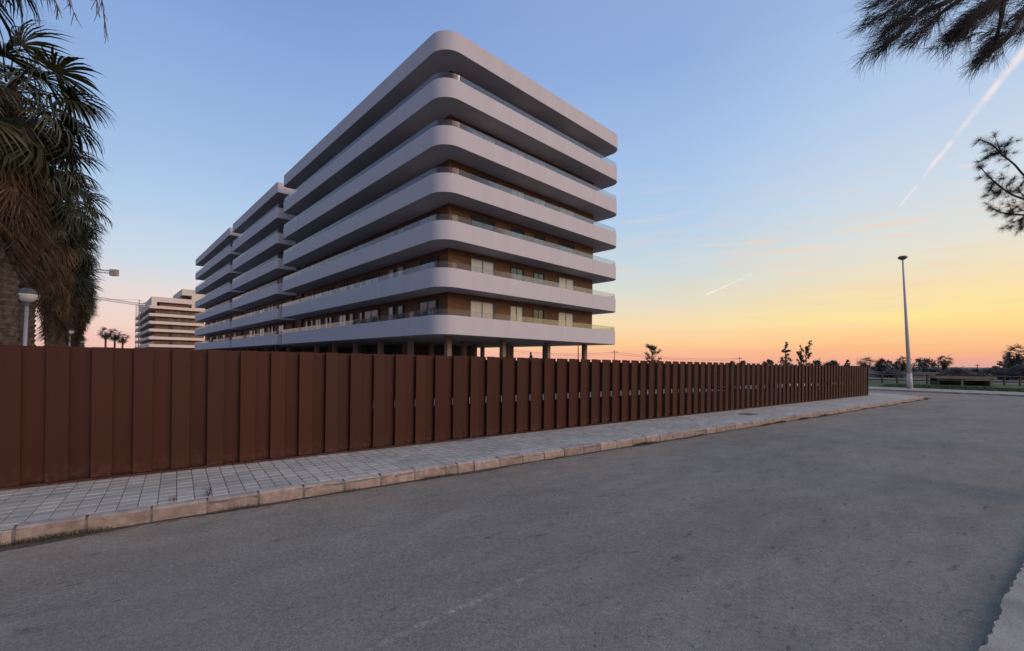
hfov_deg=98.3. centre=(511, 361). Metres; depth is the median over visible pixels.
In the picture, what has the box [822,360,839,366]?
round tree
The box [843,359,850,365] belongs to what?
conifer tree
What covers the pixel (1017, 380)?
ground
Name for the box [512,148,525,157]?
window
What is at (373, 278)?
window
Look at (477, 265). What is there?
window
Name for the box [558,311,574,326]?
window
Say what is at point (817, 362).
round tree
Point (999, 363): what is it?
sparse tree
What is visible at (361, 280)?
window
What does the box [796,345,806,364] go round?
sparse tree
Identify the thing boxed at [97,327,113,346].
fan palm
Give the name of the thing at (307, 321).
window
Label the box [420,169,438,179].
window
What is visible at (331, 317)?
window
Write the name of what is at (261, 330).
window
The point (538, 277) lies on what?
window
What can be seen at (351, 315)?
window
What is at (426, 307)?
window
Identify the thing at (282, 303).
window
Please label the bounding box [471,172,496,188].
window
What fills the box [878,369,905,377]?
bush
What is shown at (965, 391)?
pavement
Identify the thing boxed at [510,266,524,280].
window
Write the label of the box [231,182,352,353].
apartment block
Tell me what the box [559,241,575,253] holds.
window
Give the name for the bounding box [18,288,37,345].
globe lamp
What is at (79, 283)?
fan palm
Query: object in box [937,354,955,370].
fan palm
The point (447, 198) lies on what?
apartment block
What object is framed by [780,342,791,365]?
conifer tree
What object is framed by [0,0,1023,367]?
sky
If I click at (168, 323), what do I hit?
apartment block
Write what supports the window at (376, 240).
in the apartment block at (447, 198)
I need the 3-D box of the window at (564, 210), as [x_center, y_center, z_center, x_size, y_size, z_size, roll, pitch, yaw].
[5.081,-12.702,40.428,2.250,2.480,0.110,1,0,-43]
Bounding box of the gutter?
[750,385,1023,397]
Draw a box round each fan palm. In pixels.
[0,0,108,61]
[0,19,120,344]
[17,137,109,345]
[35,178,116,345]
[36,215,107,345]
[64,244,101,345]
[66,266,100,346]
[67,271,98,346]
[71,276,104,346]
[77,288,99,346]
[79,296,96,346]
[80,298,100,346]
[82,297,99,346]
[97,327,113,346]
[106,328,121,347]
[115,330,130,347]
[855,356,873,366]
[895,356,912,370]
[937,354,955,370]
[1000,344,1023,378]
[1000,354,1015,369]
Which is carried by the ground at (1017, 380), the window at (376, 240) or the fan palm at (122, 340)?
the fan palm at (122, 340)
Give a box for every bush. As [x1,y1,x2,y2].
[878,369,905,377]
[898,367,920,371]
[927,367,945,373]
[942,366,974,374]
[970,368,982,373]
[980,368,995,375]
[990,369,1018,379]
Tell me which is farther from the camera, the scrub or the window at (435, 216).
the scrub
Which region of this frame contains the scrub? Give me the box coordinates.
[869,367,999,375]
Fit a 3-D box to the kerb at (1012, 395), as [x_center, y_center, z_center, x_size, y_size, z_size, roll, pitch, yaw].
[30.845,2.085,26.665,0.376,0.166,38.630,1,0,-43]
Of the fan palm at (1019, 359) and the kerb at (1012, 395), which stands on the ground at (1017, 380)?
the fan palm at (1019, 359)
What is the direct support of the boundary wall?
on the ground at (1017, 380)
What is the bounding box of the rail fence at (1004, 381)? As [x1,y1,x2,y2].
[868,373,1023,385]
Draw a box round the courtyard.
[434,390,664,405]
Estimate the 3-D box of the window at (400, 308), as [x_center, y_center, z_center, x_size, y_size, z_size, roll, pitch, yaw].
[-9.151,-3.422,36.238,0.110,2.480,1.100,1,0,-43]
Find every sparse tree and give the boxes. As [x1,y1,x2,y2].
[642,344,662,362]
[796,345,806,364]
[802,340,812,365]
[885,360,901,370]
[996,357,1008,369]
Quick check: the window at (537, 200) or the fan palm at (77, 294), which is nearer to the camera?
the fan palm at (77, 294)
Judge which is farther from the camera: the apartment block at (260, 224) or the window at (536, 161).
the apartment block at (260, 224)
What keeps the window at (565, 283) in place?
in the apartment block at (447, 198)
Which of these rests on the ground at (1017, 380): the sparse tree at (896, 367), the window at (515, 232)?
the sparse tree at (896, 367)
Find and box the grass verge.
[797,380,1023,391]
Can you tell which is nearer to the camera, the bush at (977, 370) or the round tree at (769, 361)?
the bush at (977, 370)
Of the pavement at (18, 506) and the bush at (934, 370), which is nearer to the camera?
the pavement at (18, 506)
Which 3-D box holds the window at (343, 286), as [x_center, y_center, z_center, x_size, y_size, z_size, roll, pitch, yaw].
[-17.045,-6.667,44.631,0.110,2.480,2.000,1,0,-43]
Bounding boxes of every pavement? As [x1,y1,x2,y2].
[0,386,919,526]
[777,384,1023,394]
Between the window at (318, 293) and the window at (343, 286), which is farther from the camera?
the window at (318, 293)
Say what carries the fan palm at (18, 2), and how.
on the ground at (1017, 380)
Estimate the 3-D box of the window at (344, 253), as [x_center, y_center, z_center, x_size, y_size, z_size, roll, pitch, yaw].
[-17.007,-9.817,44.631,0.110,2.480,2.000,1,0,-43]
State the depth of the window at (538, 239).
37.89 m
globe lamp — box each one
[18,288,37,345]
[69,329,73,345]
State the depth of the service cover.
13.56 m
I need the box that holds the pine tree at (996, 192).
[971,131,1023,237]
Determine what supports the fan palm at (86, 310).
on the ground at (1017, 380)
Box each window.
[259,306,264,312]
[259,328,264,335]
[278,300,284,308]
[278,324,284,333]
[279,277,284,283]
[306,320,308,329]
[311,319,313,329]
[315,261,322,266]
[315,289,321,297]
[315,318,321,328]
[325,317,328,327]
[328,286,332,294]
[329,316,332,327]
[338,314,346,325]
[339,250,347,257]
[339,282,347,291]
[348,313,353,324]
[349,280,354,288]
[359,277,363,286]
[359,311,362,323]
[364,237,379,247]
[364,273,379,285]
[364,308,378,322]
[388,306,394,319]
[389,230,395,237]
[389,268,394,278]
[397,226,404,233]
[397,265,404,276]
[397,304,403,318]
[418,298,437,315]
[419,212,438,224]
[419,255,437,270]
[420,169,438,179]
[470,257,495,275]
[470,300,494,318]
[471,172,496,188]
[471,215,495,231]
[472,130,496,144]
[473,87,497,101]
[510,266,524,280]
[510,305,524,321]
[511,227,524,239]
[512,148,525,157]
[512,187,525,198]
[533,271,545,284]
[533,308,544,323]
[534,196,546,206]
[534,233,545,245]
[535,159,546,167]
[558,276,574,290]
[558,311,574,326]
[559,206,575,217]
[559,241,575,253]
[560,171,575,180]
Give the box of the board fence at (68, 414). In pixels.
[0,345,868,490]
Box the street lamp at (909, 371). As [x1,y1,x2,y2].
[898,256,915,388]
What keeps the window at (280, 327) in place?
in the apartment block at (260, 224)
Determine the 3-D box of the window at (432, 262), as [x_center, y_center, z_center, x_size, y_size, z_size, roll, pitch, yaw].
[-6.297,-6.538,33.258,0.110,2.480,2.500,1,0,-43]
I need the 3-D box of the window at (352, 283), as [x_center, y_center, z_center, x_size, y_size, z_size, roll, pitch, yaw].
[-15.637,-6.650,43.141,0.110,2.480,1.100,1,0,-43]
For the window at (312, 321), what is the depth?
50.63 m
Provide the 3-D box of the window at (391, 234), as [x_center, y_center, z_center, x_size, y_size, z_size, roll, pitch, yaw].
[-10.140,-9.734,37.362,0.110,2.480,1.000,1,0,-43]
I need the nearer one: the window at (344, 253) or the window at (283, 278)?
the window at (344, 253)
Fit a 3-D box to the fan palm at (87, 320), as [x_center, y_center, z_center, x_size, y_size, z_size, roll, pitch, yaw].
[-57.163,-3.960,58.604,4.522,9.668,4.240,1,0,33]
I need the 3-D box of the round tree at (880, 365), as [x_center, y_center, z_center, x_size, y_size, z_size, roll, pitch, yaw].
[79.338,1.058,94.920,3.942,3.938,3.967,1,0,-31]
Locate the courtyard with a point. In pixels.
(556, 396)
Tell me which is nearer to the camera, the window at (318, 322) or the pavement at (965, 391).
the pavement at (965, 391)
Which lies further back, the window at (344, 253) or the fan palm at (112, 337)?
the fan palm at (112, 337)
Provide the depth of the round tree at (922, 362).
89.25 m
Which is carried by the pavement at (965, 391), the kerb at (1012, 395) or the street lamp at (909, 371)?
the street lamp at (909, 371)
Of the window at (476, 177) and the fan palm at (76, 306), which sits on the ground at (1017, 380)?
the fan palm at (76, 306)
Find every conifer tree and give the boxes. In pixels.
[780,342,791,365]
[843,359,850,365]
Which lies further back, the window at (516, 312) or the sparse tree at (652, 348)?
the sparse tree at (652, 348)
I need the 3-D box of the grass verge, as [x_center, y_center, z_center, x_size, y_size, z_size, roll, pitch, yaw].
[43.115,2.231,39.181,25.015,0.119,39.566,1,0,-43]
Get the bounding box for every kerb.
[0,386,923,544]
[764,385,1023,396]
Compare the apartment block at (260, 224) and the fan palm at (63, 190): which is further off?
the apartment block at (260, 224)
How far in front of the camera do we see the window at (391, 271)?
37.31 m
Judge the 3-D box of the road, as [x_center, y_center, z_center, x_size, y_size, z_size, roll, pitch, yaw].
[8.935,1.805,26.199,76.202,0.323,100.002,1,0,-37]
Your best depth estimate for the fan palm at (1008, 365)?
80.60 m
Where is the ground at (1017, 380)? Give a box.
[639,365,1023,398]
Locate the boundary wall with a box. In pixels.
[868,371,939,377]
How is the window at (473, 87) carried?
in the apartment block at (447, 198)
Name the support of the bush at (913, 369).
on the ground at (1017, 380)
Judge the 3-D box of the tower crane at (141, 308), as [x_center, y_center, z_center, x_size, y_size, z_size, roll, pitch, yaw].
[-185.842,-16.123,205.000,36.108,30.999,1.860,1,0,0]
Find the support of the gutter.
on the road
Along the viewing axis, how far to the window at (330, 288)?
46.85 m
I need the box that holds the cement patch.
[455,437,486,440]
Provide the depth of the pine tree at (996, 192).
6.96 m
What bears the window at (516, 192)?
in the apartment block at (447, 198)
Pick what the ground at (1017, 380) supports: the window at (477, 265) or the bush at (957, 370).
the bush at (957, 370)
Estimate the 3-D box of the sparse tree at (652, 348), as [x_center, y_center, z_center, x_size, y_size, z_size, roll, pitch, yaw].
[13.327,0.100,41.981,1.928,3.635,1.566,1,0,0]
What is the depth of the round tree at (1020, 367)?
70.08 m
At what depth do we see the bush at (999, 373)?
71.90 m
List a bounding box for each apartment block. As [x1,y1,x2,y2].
[135,289,204,349]
[195,227,286,351]
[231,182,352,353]
[282,30,617,360]
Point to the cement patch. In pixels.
(471, 439)
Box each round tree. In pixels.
[763,359,773,364]
[810,359,821,365]
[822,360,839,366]
[870,358,894,371]
[911,357,940,371]
[991,366,1007,371]
[1008,361,1023,379]
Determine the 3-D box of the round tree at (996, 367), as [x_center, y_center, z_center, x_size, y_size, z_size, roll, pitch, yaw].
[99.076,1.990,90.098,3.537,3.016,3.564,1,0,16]
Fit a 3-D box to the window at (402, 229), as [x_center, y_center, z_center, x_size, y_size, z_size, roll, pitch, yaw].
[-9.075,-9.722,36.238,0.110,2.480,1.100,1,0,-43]
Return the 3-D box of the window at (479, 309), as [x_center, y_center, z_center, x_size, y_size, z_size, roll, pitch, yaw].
[-2.218,-3.339,33.642,2.420,2.480,0.110,1,0,-43]
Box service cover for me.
[739,413,756,414]
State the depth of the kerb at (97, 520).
5.21 m
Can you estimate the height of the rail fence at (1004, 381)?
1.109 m
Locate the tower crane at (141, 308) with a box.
[97,297,145,347]
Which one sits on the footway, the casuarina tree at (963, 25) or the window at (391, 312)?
the casuarina tree at (963, 25)
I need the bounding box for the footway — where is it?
[978,560,1023,650]
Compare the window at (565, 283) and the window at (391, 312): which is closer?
the window at (391, 312)
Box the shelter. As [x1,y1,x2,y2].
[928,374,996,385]
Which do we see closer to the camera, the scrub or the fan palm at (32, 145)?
the fan palm at (32, 145)
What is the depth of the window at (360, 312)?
41.56 m
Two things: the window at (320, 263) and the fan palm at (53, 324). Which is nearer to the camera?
the fan palm at (53, 324)
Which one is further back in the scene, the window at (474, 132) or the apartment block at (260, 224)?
the apartment block at (260, 224)
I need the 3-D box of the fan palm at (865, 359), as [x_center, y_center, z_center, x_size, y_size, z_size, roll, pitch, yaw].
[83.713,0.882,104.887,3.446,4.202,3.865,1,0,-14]
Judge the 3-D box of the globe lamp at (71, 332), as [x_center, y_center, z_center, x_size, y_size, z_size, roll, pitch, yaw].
[-30.016,-0.521,30.000,0.412,3.479,0.412,3,0,0]
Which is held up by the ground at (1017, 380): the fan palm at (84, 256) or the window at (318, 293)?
the fan palm at (84, 256)
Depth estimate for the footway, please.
2.71 m
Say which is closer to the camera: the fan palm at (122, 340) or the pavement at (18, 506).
the pavement at (18, 506)
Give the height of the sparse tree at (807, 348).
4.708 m
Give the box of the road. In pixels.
[0,386,1023,650]
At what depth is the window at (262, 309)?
66.05 m
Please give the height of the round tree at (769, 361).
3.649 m
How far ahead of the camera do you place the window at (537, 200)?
37.97 m
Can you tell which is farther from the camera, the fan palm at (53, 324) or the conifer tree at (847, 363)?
the conifer tree at (847, 363)
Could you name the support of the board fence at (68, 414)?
on the pavement at (18, 506)
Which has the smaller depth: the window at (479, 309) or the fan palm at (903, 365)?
the window at (479, 309)
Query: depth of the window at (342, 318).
44.56 m
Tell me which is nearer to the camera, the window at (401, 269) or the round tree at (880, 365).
the window at (401, 269)
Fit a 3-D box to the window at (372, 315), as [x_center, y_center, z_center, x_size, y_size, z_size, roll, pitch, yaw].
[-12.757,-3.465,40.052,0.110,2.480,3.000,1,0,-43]
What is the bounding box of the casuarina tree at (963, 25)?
[840,0,1023,93]
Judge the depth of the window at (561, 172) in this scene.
40.37 m
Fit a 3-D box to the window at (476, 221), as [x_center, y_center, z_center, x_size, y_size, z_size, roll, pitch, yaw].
[-2.142,-9.638,33.642,2.420,2.480,0.110,1,0,-43]
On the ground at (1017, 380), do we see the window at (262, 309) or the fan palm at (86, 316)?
the fan palm at (86, 316)
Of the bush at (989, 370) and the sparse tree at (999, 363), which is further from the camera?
the sparse tree at (999, 363)
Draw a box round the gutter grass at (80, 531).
[0,398,927,550]
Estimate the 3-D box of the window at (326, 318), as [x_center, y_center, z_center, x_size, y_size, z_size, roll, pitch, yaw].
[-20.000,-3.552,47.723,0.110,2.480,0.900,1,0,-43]
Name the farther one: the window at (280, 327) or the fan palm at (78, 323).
the window at (280, 327)
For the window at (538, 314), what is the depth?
37.90 m
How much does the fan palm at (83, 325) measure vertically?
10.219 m
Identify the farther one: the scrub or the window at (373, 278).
the scrub
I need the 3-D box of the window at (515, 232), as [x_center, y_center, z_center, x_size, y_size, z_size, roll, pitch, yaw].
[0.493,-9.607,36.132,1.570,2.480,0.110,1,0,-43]

